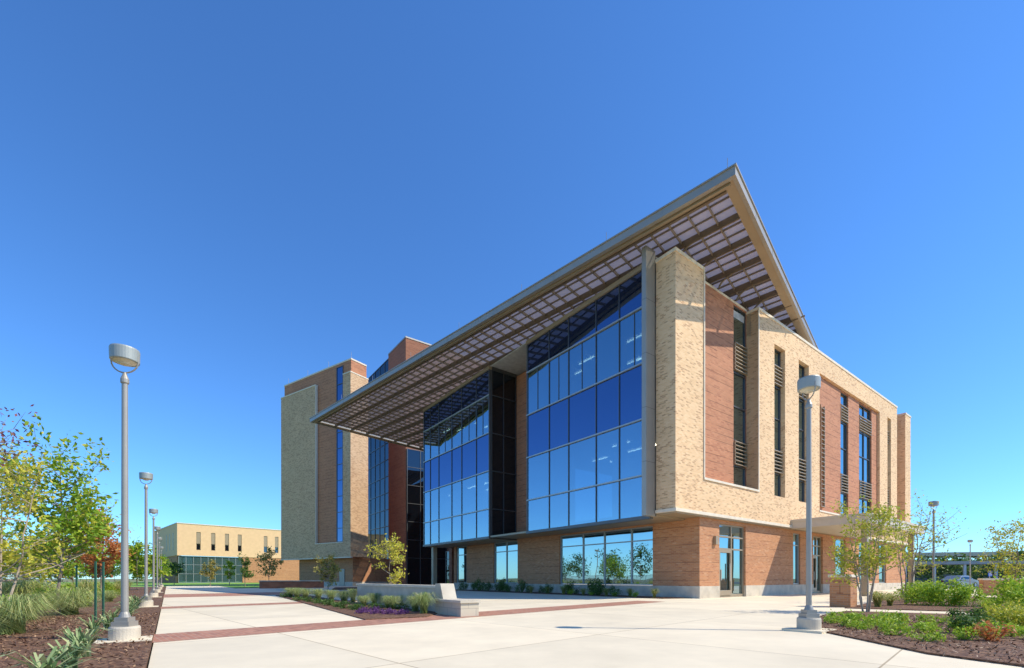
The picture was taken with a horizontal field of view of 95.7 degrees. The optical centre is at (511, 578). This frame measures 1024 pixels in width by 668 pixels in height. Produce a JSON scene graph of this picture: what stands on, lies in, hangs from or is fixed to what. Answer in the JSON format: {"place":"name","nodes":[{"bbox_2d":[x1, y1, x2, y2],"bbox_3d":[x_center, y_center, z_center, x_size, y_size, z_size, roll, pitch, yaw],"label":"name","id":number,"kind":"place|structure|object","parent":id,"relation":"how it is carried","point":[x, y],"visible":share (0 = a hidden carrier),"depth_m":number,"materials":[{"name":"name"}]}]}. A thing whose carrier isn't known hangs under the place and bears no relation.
{"place":"outdoors","nodes":[
{"label":"outdoors","id":0,"kind":"place"},
{"bbox_2d":[2,578,49,598],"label":"dry grass","id":1,"kind":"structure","parent":0,"point":[23,589],"depth_m":13.14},
{"bbox_2d":[4,592,75,619],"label":"fountain grass","id":2,"kind":"object","parent":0,"point":[33,598],"depth_m":11.48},
{"bbox_2d":[50,579,107,605],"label":"dry grass","id":3,"kind":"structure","parent":0,"point":[85,584],"depth_m":17.09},
{"bbox_2d":[0,587,165,667],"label":"bed","id":4,"kind":"object","parent":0,"point":[138,592],"visible":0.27,"depth_m":7.64,"materials":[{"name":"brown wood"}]},
{"bbox_2d":[0,404,38,473],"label":"tree","id":5,"kind":"object","parent":4,"relation":"on","point":[4,441],"visible":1,"depth_m":9.13,"materials":[{"name":"green plant"}]},
{"bbox_2d":[0,515,77,581],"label":"tree","id":6,"kind":"object","parent":4,"relation":"on","point":[7,554],"visible":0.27,"depth_m":16.76,"materials":[{"name":"green plant"}]},
{"bbox_2d":[0,436,84,600],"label":"tree","id":7,"kind":"object","parent":4,"relation":"on","point":[25,506],"visible":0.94,"depth_m":10.50,"materials":[{"name":"green plant"}]},
{"bbox_2d":[0,593,96,634],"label":"fountain grass","id":8,"kind":"object","parent":4,"relation":"on","point":[17,606],"depth_m":8.49,"materials":[{"name":"plant"}]},
{"bbox_2d":[0,645,104,667],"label":"yucca plant","id":9,"kind":"object","parent":4,"relation":"on","point":[48,662],"visible":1,"depth_m":4.41,"materials":[{"name":"green plant"}]},
{"bbox_2d":[0,413,120,613],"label":"tree","id":10,"kind":"object","parent":4,"relation":"on","point":[83,513],"visible":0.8,"depth_m":13.31,"materials":[{"name":"green plant"}]},
{"bbox_2d":[33,639,103,667],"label":"yucca plant","id":11,"kind":"object","parent":4,"relation":"on","point":[76,654],"visible":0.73,"depth_m":5.19,"materials":[{"name":"green plant"}]},
{"bbox_2d":[36,586,106,614],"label":"fountain grass","id":12,"kind":"object","parent":4,"relation":"on","point":[72,594],"depth_m":13.00,"materials":[{"name":"plant"}]},
{"bbox_2d":[32,539,120,587],"bbox_3d":[-30.519,-1.405,31.704,4.576,4.876,5.385,0,0,0],"label":"tree","id":13,"kind":"object","parent":4,"relation":"on","point":[69,566],"visible":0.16,"depth_m":31.35,"materials":[{"name":"green plant"}]},
{"bbox_2d":[46,597,106,614],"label":"fountain grass","id":14,"kind":"object","parent":4,"relation":"on","point":[74,607],"depth_m":12.98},
{"bbox_2d":[55,626,114,657],"bbox_3d":[-5.516,0.830,6.084,0.974,0.400,0.637,0,0,7],"label":"yucca plant","id":15,"kind":"object","parent":4,"relation":"on","point":[88,638],"visible":0.71,"depth_m":6.00,"materials":[{"name":"green plant"}]},
{"bbox_2d":[63,615,111,634],"bbox_3d":[-7.666,0.849,8.540,0.554,0.361,0.847,0,0,35],"label":"yucca plant","id":16,"kind":"object","parent":4,"relation":"on","point":[92,624],"visible":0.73,"depth_m":8.47,"materials":[{"name":"green plant"}]},
{"bbox_2d":[94,561,96,620],"bbox_3d":[-10.066,0.305,11.200,0.040,1.450,0.030,0,0,0],"label":"tree stake","id":17,"kind":"object","parent":4,"relation":"on","point":[95,587],"visible":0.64,"depth_m":11.19,"materials":[{"name":"green paint"}]},
{"bbox_2d":[102,562,104,618],"bbox_3d":[-10.232,0.305,11.600,0.040,1.450,0.030,0,0,0],"label":"tree stake","id":18,"kind":"object","parent":4,"relation":"on","point":[103,585],"visible":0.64,"depth_m":11.59,"materials":[{"name":"green paint"}]},
{"bbox_2d":[71,508,140,598],"bbox_3d":[-20.332,-1.349,23.121,2.530,4.767,2.886,0,0,45],"label":"tree","id":19,"kind":"object","parent":4,"relation":"on","point":[112,550],"visible":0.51,"depth_m":22.91,"materials":[{"name":"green plant"}]},
{"bbox_2d":[94,635,152,643],"bbox_3d":[-6.434,1.042,7.700,0.720,0.075,0.720,0,0,-37],"label":"pavement pad","id":20,"kind":"object","parent":4,"relation":"on","point":[135,640],"visible":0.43,"depth_m":7.52,"materials":[{"name":"concrete"}]},
{"bbox_2d":[108,343,140,640],"bbox_3d":[-6.434,-1.383,7.700,0.424,4.905,0.424,0,0,-10],"label":"street lamp","id":21,"kind":"object","parent":4,"relation":"on","point":[125,625],"visible":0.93,"depth_m":7.66,"materials":[{"name":"metal"}]},
{"bbox_2d":[107,538,171,589],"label":"tree","id":22,"kind":"object","parent":4,"relation":"on","point":[138,568],"visible":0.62,"depth_m":42.05,"materials":[{"name":"green plant"}]},
{"bbox_2d":[139,472,152,606],"bbox_3d":[-13.239,-1.383,16.766,0.424,4.905,0.424,0,0,-10],"label":"street lamp","id":23,"kind":"object","parent":4,"relation":"on","point":[146,476],"visible":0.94,"depth_m":16.73,"materials":[{"name":"metal"}]},
{"bbox_2d":[149,509,157,596],"bbox_3d":[-19.676,-1.383,25.438,0.424,4.905,0.424,0,0,-10],"label":"street lamp","id":24,"kind":"object","parent":4,"relation":"on","point":[153,592],"visible":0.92,"depth_m":25.40,"materials":[{"name":"metal"}]},
{"bbox_2d":[155,526,160,591],"bbox_3d":[-26.053,-1.383,34.030,0.424,4.905,0.424,0,0,-10],"label":"street lamp","id":25,"kind":"object","parent":4,"relation":"on","point":[157,588],"visible":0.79,"depth_m":33.99,"materials":[{"name":"metal"}]},
{"bbox_2d":[0,612,1023,667],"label":"mulch chips","id":26,"kind":"object","parent":4,"relation":"on","point":[855,628],"visible":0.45,"depth_m":7.58,"materials":[{"name":"brown wood"}]},
{"bbox_2d":[97,590,120,601],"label":"fountain grass","id":27,"kind":"object","parent":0,"point":[109,595],"depth_m":20.41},
{"bbox_2d":[2,582,258,586],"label":"lawn","id":28,"kind":"structure","parent":0,"point":[140,584],"depth_m":84.02,"materials":[{"name":"green plant"}]},
{"bbox_2d":[84,561,120,579],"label":"tree","id":29,"kind":"object","parent":28,"relation":"on","point":[113,572],"visible":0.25,"depth_m":100.10,"materials":[{"name":"green plant"}]},
{"bbox_2d":[149,554,181,577],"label":"tree","id":30,"kind":"object","parent":28,"relation":"on","point":[166,569],"visible":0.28,"depth_m":102.45,"materials":[{"name":"green plant"}]},
{"bbox_2d":[163,559,185,584],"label":"tree","id":31,"kind":"object","parent":28,"relation":"on","point":[175,566],"visible":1,"depth_m":74.95,"materials":[{"name":"green plant"}]},
{"bbox_2d":[155,522,298,582],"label":"distant building","id":32,"kind":"structure","parent":0,"point":[194,544],"depth_m":117.50,"materials":[{"name":"beige brick"}]},
{"bbox_2d":[223,585,258,587],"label":"lawn","id":33,"kind":"structure","parent":0,"point":[242,586],"depth_m":59.82,"materials":[{"name":"green plant"}]},
{"bbox_2d":[222,559,235,585],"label":"tree","id":34,"kind":"object","parent":33,"relation":"on","point":[227,572],"visible":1,"depth_m":66.01,"materials":[{"name":"green plant"}]},
{"bbox_2d":[238,552,255,585],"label":"tree","id":35,"kind":"object","parent":33,"relation":"on","point":[244,575],"visible":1,"depth_m":59.91,"materials":[{"name":"green plant"}]},
{"bbox_2d":[330,590,354,601],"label":"fountain grass","id":36,"kind":"object","parent":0,"point":[343,596],"depth_m":18.91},
{"bbox_2d":[379,595,402,608],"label":"fountain grass","id":37,"kind":"object","parent":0,"point":[391,600],"depth_m":15.43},
{"bbox_2d":[401,595,419,610],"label":"fountain grass","id":38,"kind":"object","parent":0,"point":[414,607],"depth_m":14.54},
{"bbox_2d":[400,592,444,613],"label":"fountain grass","id":39,"kind":"object","parent":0,"point":[424,602],"depth_m":13.51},
{"bbox_2d":[2,579,919,667],"bbox_3d":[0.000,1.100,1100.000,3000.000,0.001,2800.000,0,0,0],"label":"ground","id":40,"kind":"structure","parent":0,"point":[110,580],"depth_m":268.11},
{"bbox_2d":[906,554,930,580],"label":"tree","id":41,"kind":"object","parent":40,"relation":"on","point":[924,573],"visible":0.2,"depth_m":92.98,"materials":[{"name":"green plant"}]},
{"bbox_2d":[906,552,1023,581],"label":"distant garage","id":42,"kind":"structure","parent":40,"relation":"on","point":[942,555],"depth_m":143.48,"materials":[{"name":"concrete"}]},
{"bbox_2d":[963,555,1003,578],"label":"tree","id":43,"kind":"object","parent":40,"relation":"on","point":[973,569],"visible":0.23,"depth_m":102.13,"materials":[{"name":"green plant"}]},
{"bbox_2d":[0,0,1023,578],"label":"sky","id":44,"kind":"structure","parent":0,"point":[247,198],"materials":[{"name":"blue"}]},
{"bbox_2d":[148,584,1023,667],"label":"plaza","id":45,"kind":"structure","parent":0,"point":[735,632],"depth_m":8.12,"materials":[{"name":"concrete"}]},
{"bbox_2d":[199,559,221,584],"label":"tree","id":46,"kind":"object","parent":45,"relation":"on","point":[211,572],"visible":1,"depth_m":61.94,"materials":[{"name":"green plant"}]},
{"bbox_2d":[161,600,356,608],"bbox_3d":[-9.387,1.046,19.961,1.400,0.001,9.500,0,0,44],"label":"brick band","id":47,"kind":"object","parent":45,"relation":"on","point":[231,605],"visible":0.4,"depth_m":18.02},
{"bbox_2d":[252,546,283,577],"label":"tree","id":48,"kind":"object","parent":45,"relation":"on","point":[268,562],"visible":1,"depth_m":51.86,"materials":[{"name":"green plant"}]},
{"bbox_2d":[259,580,324,588],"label":"brick wall","id":49,"kind":"structure","parent":45,"relation":"on","point":[290,583],"depth_m":50.88,"materials":[{"name":"brick"}]},
{"bbox_2d":[163,589,458,597],"bbox_3d":[-13.264,1.046,36.444,6.500,0.001,24.000,0,0,44],"label":"brick band","id":50,"kind":"object","parent":45,"relation":"on","point":[219,594],"visible":0.4,"depth_m":30.48,"materials":[{"name":"brick"}]},
{"bbox_2d":[281,358,392,585],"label":"brick tower","id":51,"kind":"structure","parent":45,"relation":"on","point":[324,491],"depth_m":66.14,"materials":[{"name":"beige brick"}]},
{"bbox_2d":[336,365,342,541],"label":"strip window","id":52,"kind":"structure","parent":51,"relation":"in","point":[339,370],"depth_m":63.81,"materials":[{"name":"glass"}]},
{"bbox_2d":[275,594,436,619],"bbox_3d":[-8.256,1.035,21.177,2.616,0.030,20.957,0,0,-33],"label":"island bed","id":53,"kind":"object","parent":45,"relation":"on","point":[374,616],"visible":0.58,"depth_m":13.94,"materials":[{"name":"brown soil"}]},
{"bbox_2d":[312,553,341,597],"bbox_3d":[-9.865,-0.186,25.035,1.853,2.433,1.260,0,0,21],"label":"tree","id":54,"kind":"object","parent":53,"relation":"on","point":[333,567],"visible":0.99,"depth_m":25.00,"materials":[{"name":"green plant"}]},
{"bbox_2d":[364,532,407,583],"bbox_3d":[-4.985,-0.409,18.588,1.763,2.880,1.690,0,0,0],"label":"tree","id":55,"kind":"object","parent":45,"relation":"on","point":[397,576],"visible":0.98,"depth_m":18.51,"materials":[{"name":"yellow plant"}]},
{"bbox_2d":[152,601,660,642],"bbox_3d":[0.040,1.046,14.783,1.400,0.001,18.600,0,0,44],"label":"brick band","id":56,"kind":"object","parent":45,"relation":"on","point":[165,637],"visible":0.8,"depth_m":10.56,"materials":[{"name":"brick"}]},
{"bbox_2d":[356,583,480,616],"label":"seat wall","id":57,"kind":"structure","parent":45,"relation":"on","point":[451,604],"depth_m":14.18,"materials":[{"name":"concrete"}]},
{"bbox_2d":[459,590,685,598],"bbox_3d":[2.005,1.035,33.249,1.830,0.030,22.900,0,0,-37],"label":"front bed","id":58,"kind":"object","parent":45,"relation":"on","point":[628,596],"visible":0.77,"depth_m":28.46,"materials":[{"name":"brown soil"}]},
{"bbox_2d":[587,579,605,594],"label":"shrub","id":59,"kind":"object","parent":58,"relation":"on","point":[598,589],"visible":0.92,"depth_m":28.33,"materials":[{"name":"green plant"}]},
{"bbox_2d":[782,626,836,633],"bbox_3d":[5.958,1.042,9.300,0.720,0.075,0.720,0,0,-37],"label":"pavement pad","id":60,"kind":"object","parent":45,"relation":"on","point":[821,631],"visible":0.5,"depth_m":9.12,"materials":[{"name":"concrete"}]},
{"bbox_2d":[797,375,821,629],"bbox_3d":[5.958,-1.480,9.300,0.424,5.101,0.424,0,0,0],"label":"street lamp","id":61,"kind":"object","parent":60,"relation":"on","point":[808,618],"visible":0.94,"depth_m":9.26,"materials":[{"name":"metal"}]},
{"bbox_2d":[828,574,858,606],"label":"brick pier","id":62,"kind":"structure","parent":45,"relation":"on","point":[844,594],"depth_m":16.97,"materials":[{"name":"brown brick"}]},
{"bbox_2d":[821,611,1023,666],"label":"bed","id":63,"kind":"object","parent":45,"relation":"on","point":[965,654],"visible":0.36,"depth_m":7.28,"materials":[{"name":"brown soil"}]},
{"bbox_2d":[838,609,882,627],"bbox_3d":[7.279,0.848,9.780,0.645,0.381,0.775,0,0,-5],"label":"groundcover plant","id":64,"kind":"object","parent":63,"relation":"on","point":[849,618],"visible":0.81,"depth_m":9.83,"materials":[{"name":"green plant"}]},
{"bbox_2d":[845,619,877,629],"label":"groundcover plant","id":65,"kind":"object","parent":63,"relation":"on","point":[853,623],"visible":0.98,"depth_m":9.31,"materials":[{"name":"green plant"}]},
{"bbox_2d":[825,495,916,611],"bbox_3d":[10.776,-0.757,14.290,2.333,3.584,2.229,0,0,12],"label":"tree","id":66,"kind":"object","parent":63,"relation":"on","point":[870,561],"visible":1,"depth_m":14.07,"materials":[{"name":"green plant"}]},
{"bbox_2d":[870,617,908,629],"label":"groundcover plant","id":67,"kind":"object","parent":63,"relation":"on","point":[901,624],"visible":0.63,"depth_m":9.18,"materials":[{"name":"green plant"}]},
{"bbox_2d":[872,609,911,622],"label":"groundcover plant","id":68,"kind":"object","parent":63,"relation":"on","point":[896,616],"visible":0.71,"depth_m":10.62,"materials":[{"name":"green plant"}]},
{"bbox_2d":[878,621,915,635],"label":"groundcover plant","id":69,"kind":"object","parent":63,"relation":"on","point":[884,628],"visible":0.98,"depth_m":8.35,"materials":[{"name":"green plant"}]},
{"bbox_2d":[905,630,946,641],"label":"groundcover plant","id":70,"kind":"object","parent":63,"relation":"on","point":[936,637],"visible":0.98,"depth_m":7.52,"materials":[{"name":"green plant"}]},
{"bbox_2d":[909,621,942,633],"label":"groundcover plant","id":71,"kind":"object","parent":63,"relation":"on","point":[930,627],"visible":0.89,"depth_m":8.67,"materials":[{"name":"green plant"}]},
{"bbox_2d":[915,611,951,623],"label":"groundcover plant","id":72,"kind":"object","parent":63,"relation":"on","point":[924,619],"visible":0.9,"depth_m":10.43,"materials":[{"name":"green plant"}]},
{"bbox_2d":[947,626,985,639],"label":"groundcover plant","id":73,"kind":"object","parent":63,"relation":"on","point":[960,634],"visible":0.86,"depth_m":7.70,"materials":[{"name":"green plant"}]},
{"bbox_2d":[945,604,990,621],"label":"dark shrub","id":74,"kind":"object","parent":63,"relation":"on","point":[954,612],"visible":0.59,"depth_m":10.45,"materials":[{"name":"green plant"}]},
{"bbox_2d":[945,612,999,632],"bbox_3d":[8.590,0.833,8.617,0.771,0.428,0.752,0,0,-13],"label":"dark shrub","id":75,"kind":"object","parent":63,"relation":"on","point":[966,619],"visible":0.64,"depth_m":8.62,"materials":[{"name":"green plant"}]},
{"bbox_2d":[972,619,1010,637],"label":"groundcover plant","id":76,"kind":"object","parent":63,"relation":"on","point":[997,623],"visible":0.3,"depth_m":8.06,"materials":[{"name":"green plant"}]},
{"bbox_2d":[965,620,1018,641],"bbox_3d":[7.848,0.855,7.542,0.559,0.373,0.616,0,0,-9],"label":"red tinged shrub","id":77,"kind":"object","parent":63,"relation":"on","point":[990,636],"visible":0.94,"depth_m":7.57,"materials":[{"name":"orange plant"}]},
{"bbox_2d":[977,597,1023,619],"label":"yellow shrub","id":78,"kind":"object","parent":63,"relation":"on","point":[991,605],"visible":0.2,"depth_m":10.60,"materials":[{"name":"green plant"}]},
{"bbox_2d":[980,602,1023,625],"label":"yellow shrub","id":79,"kind":"object","parent":63,"relation":"on","point":[1003,614],"visible":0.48,"depth_m":9.31,"materials":[{"name":"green plant"}]},
{"bbox_2d":[989,603,1023,628],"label":"yellow shrub","id":80,"kind":"object","parent":63,"relation":"on","point":[998,618],"visible":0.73,"depth_m":9.14,"materials":[{"name":"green plant"}]},
{"bbox_2d":[845,596,1022,612],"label":"bed","id":81,"kind":"object","parent":45,"relation":"on","point":[898,605],"visible":0.36,"depth_m":16.94,"materials":[{"name":"brown soil"}]},
{"bbox_2d":[863,591,896,606],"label":"grass clump","id":82,"kind":"object","parent":81,"relation":"on","point":[877,600],"visible":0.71,"depth_m":16.74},
{"bbox_2d":[884,593,903,605],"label":"grass clump","id":83,"kind":"object","parent":81,"relation":"on","point":[893,598],"visible":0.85,"depth_m":17.42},
{"bbox_2d":[868,489,967,601],"bbox_3d":[17.253,-1.378,20.094,3.345,4.832,3.483,0,0,29],"label":"tree","id":84,"kind":"object","parent":81,"relation":"on","point":[923,547],"visible":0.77,"depth_m":19.67,"materials":[{"name":"green plant"}]},
{"bbox_2d":[899,579,941,605],"bbox_3d":[15.936,0.533,17.950,1.524,1.054,1.480,0,0,0],"label":"green shrub","id":85,"kind":"object","parent":81,"relation":"on","point":[913,594],"visible":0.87,"depth_m":17.96,"materials":[{"name":"green plant"}]},
{"bbox_2d":[928,501,938,583],"bbox_3d":[20.837,-1.383,22.900,0.424,4.905,0.424,0,0,-10],"label":"street lamp","id":86,"kind":"object","parent":81,"relation":"on","point":[935,503],"visible":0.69,"depth_m":22.87,"materials":[{"name":"metal"}]},
{"bbox_2d":[919,576,975,605],"bbox_3d":[16.365,0.479,17.432,1.566,1.169,1.612,0,0,-7],"label":"green shrub","id":87,"kind":"object","parent":81,"relation":"on","point":[941,588],"visible":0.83,"depth_m":17.28,"materials":[{"name":"green plant"}]},
{"bbox_2d":[947,583,990,606],"bbox_3d":[16.831,0.614,17.012,1.319,0.883,1.358,0,0,39],"label":"green shrub","id":88,"kind":"object","parent":81,"relation":"on","point":[979,595],"visible":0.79,"depth_m":16.87,"materials":[{"name":"green plant"}]},
{"bbox_2d":[979,568,1023,611],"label":"tall green shrub","id":89,"kind":"object","parent":81,"relation":"on","point":[1018,588],"visible":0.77,"depth_m":13.01,"materials":[{"name":"green plant"}]},
{"bbox_2d":[973,511,1023,583],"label":"tree","id":90,"kind":"object","parent":45,"relation":"on","point":[1014,570],"visible":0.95,"depth_m":25.82,"materials":[{"name":"green plant"}]},
{"bbox_2d":[309,158,924,598],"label":"campus building","id":91,"kind":"structure","parent":0,"point":[623,410],"depth_m":28.88,"materials":[{"name":"yellow brick"}]},
{"bbox_2d":[457,546,466,582],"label":"window","id":92,"kind":"structure","parent":91,"relation":"in","point":[461,551],"depth_m":44.18,"materials":[{"name":"glass"}]},
{"bbox_2d":[494,541,517,582],"bbox_3d":[-0.436,-1.335,38.417,0.150,3.430,3.410,0,0,-37],"label":"window","id":93,"kind":"structure","parent":91,"relation":"in","point":[505,553],"depth_m":38.32,"materials":[{"name":"blue glass"}]},
{"bbox_2d":[560,526,652,584],"bbox_3d":[5.867,-1.335,29.926,0.150,3.430,7.920,0,0,-37],"label":"window","id":94,"kind":"structure","parent":91,"relation":"in","point":[621,556],"depth_m":29.47,"materials":[{"name":"blue glass"}]},
{"bbox_2d":[719,524,743,596],"bbox_3d":[12.459,-1.000,26.431,2.870,4.100,0.230,0,0,-37],"label":"door","id":95,"kind":"structure","parent":91,"relation":"in","point":[731,537],"depth_m":26.43,"materials":[{"name":"glass"}]},
{"bbox_2d":[734,306,747,486],"bbox_3d":[13.540,-10.650,27.600,1.500,10.800,0.300,0,0,-37],"label":"window","id":96,"kind":"structure","parent":91,"relation":"in","point":[740,350],"depth_m":27.74,"materials":[{"name":"glass"}]},
{"bbox_2d":[774,348,782,496],"bbox_3d":[16.677,-9.850,29.337,1.470,9.400,0.310,0,0,-37],"label":"window","id":97,"kind":"structure","parent":91,"relation":"in","point":[778,371],"depth_m":29.59,"materials":[{"name":"glass"}]},
{"bbox_2d":[793,533,798,583],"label":"window","id":98,"kind":"structure","parent":91,"relation":"in","point":[795,536],"depth_m":31.51,"materials":[{"name":"glass"}]},
{"bbox_2d":[799,364,806,501],"bbox_3d":[19.516,-9.850,31.444,1.600,9.400,0.310,0,0,-37],"label":"window","id":99,"kind":"structure","parent":91,"relation":"in","point":[802,462],"depth_m":31.80,"materials":[{"name":"glass"}]},
{"bbox_2d":[813,536,820,592],"bbox_3d":[21.938,-1.000,33.466,1.700,4.100,0.230,0,0,-37],"label":"door","id":100,"kind":"structure","parent":91,"relation":"in","point":[816,540],"depth_m":33.57,"materials":[{"name":"glass"}]},
{"bbox_2d":[835,539,843,574],"bbox_3d":[25.339,-1.335,36.015,2.000,3.430,0.150,0,0,-37],"label":"window","id":101,"kind":"structure","parent":91,"relation":"in","point":[837,541],"depth_m":36.06,"materials":[{"name":"glass"}]},
{"bbox_2d":[841,393,848,514],"bbox_3d":[25.839,-9.675,36.181,1.600,9.550,0.300,0,0,-37],"label":"window","id":102,"kind":"structure","parent":91,"relation":"in","point":[844,410],"depth_m":36.44,"materials":[{"name":"glass"}]},
{"bbox_2d":[859,404,871,512],"bbox_3d":[29.613,-9.675,38.982,3.000,9.550,0.300,0,0,-37],"label":"window","id":103,"kind":"structure","parent":91,"relation":"in","point":[865,425],"depth_m":39.13,"materials":[{"name":"glass"}]},
{"bbox_2d":[879,545,884,582],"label":"window","id":104,"kind":"structure","parent":91,"relation":"in","point":[882,575],"depth_m":42.31,"materials":[{"name":"glass"}]},
{"bbox_2d":[891,580,925,599],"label":"green shrub","id":105,"kind":"object","parent":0,"point":[900,589],"visible":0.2,"depth_m":22.13,"materials":[{"name":"green plant"}]},
{"bbox_2d":[845,609,1001,613],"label":"path","id":106,"kind":"structure","parent":0,"point":[906,611],"depth_m":14.68,"materials":[{"name":"concrete"}]},
{"bbox_2d":[977,578,1023,594],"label":"brick wall","id":107,"kind":"structure","parent":0,"point":[985,581],"depth_m":28.93,"materials":[{"name":"brown brick"}]},
{"label":"parking lot","id":108,"kind":"structure","parent":0,"visible":0},
{"bbox_2d":[923,552,968,580],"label":"tree","id":109,"kind":"object","parent":108,"relation":"on","point":[945,569],"visible":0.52,"depth_m":87.42,"materials":[{"name":"green plant"}]},
{"bbox_2d":[941,576,978,586],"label":"parked car","id":110,"kind":"object","parent":108,"relation":"on","point":[974,582],"visible":0.59,"depth_m":55.37,"materials":[{"name":"silver paint"}]},
{"bbox_2d":[906,561,1023,586],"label":"covered walkway","id":111,"kind":"structure","parent":108,"relation":"on","point":[964,563],"depth_m":59.87,"materials":[{"name":"metal"}]},
{"bbox_2d":[971,552,1023,579],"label":"tree","id":112,"kind":"object","parent":108,"relation":"on","point":[985,571],"visible":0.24,"depth_m":91.97,"materials":[{"name":"green plant"}]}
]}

